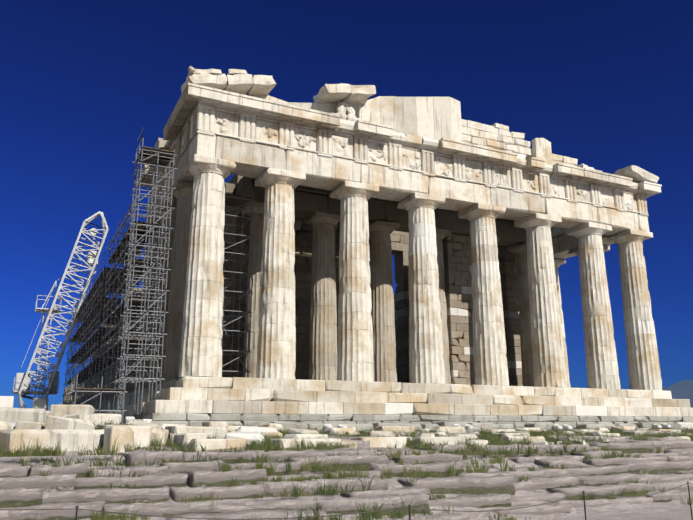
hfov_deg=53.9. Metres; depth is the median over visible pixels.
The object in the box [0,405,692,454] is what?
scattered marble blocks
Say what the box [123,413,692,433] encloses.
parthenon foundation
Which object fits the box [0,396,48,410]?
new marble blocks
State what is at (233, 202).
scaffolding planks
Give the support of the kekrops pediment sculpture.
on the parthenon pediment
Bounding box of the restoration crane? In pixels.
[12,211,108,407]
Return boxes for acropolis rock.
[0,442,692,519]
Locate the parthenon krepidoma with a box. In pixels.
[94,376,692,417]
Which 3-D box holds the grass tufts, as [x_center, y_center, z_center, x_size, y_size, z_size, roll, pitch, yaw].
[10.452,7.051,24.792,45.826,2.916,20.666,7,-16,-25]
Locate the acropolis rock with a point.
(675, 510)
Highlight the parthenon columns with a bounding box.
[63,154,661,404]
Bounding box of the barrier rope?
[0,483,692,519]
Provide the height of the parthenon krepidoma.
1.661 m
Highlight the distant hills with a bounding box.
[47,380,692,410]
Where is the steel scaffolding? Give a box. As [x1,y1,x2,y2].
[62,127,255,424]
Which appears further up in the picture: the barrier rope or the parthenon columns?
the parthenon columns
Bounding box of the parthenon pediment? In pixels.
[181,66,658,182]
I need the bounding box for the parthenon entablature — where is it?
[137,83,661,262]
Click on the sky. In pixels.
(608, 83)
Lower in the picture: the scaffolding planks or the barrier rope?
the barrier rope
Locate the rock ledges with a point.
(62, 486)
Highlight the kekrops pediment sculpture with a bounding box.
[332,101,357,121]
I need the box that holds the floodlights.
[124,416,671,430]
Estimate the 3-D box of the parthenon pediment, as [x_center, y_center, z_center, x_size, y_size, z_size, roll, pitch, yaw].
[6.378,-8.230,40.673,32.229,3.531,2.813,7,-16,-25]
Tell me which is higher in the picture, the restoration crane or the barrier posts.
the restoration crane
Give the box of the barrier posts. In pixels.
[75,481,692,519]
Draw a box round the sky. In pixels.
[0,0,692,407]
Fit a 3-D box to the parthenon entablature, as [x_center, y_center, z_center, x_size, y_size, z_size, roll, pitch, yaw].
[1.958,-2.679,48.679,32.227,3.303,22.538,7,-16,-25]
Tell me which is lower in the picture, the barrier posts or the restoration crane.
the barrier posts
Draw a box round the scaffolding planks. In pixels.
[67,146,252,392]
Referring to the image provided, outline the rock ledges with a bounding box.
[0,428,692,519]
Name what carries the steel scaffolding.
on the acropolis rock
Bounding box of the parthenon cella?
[221,175,526,385]
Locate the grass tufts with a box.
[0,420,692,519]

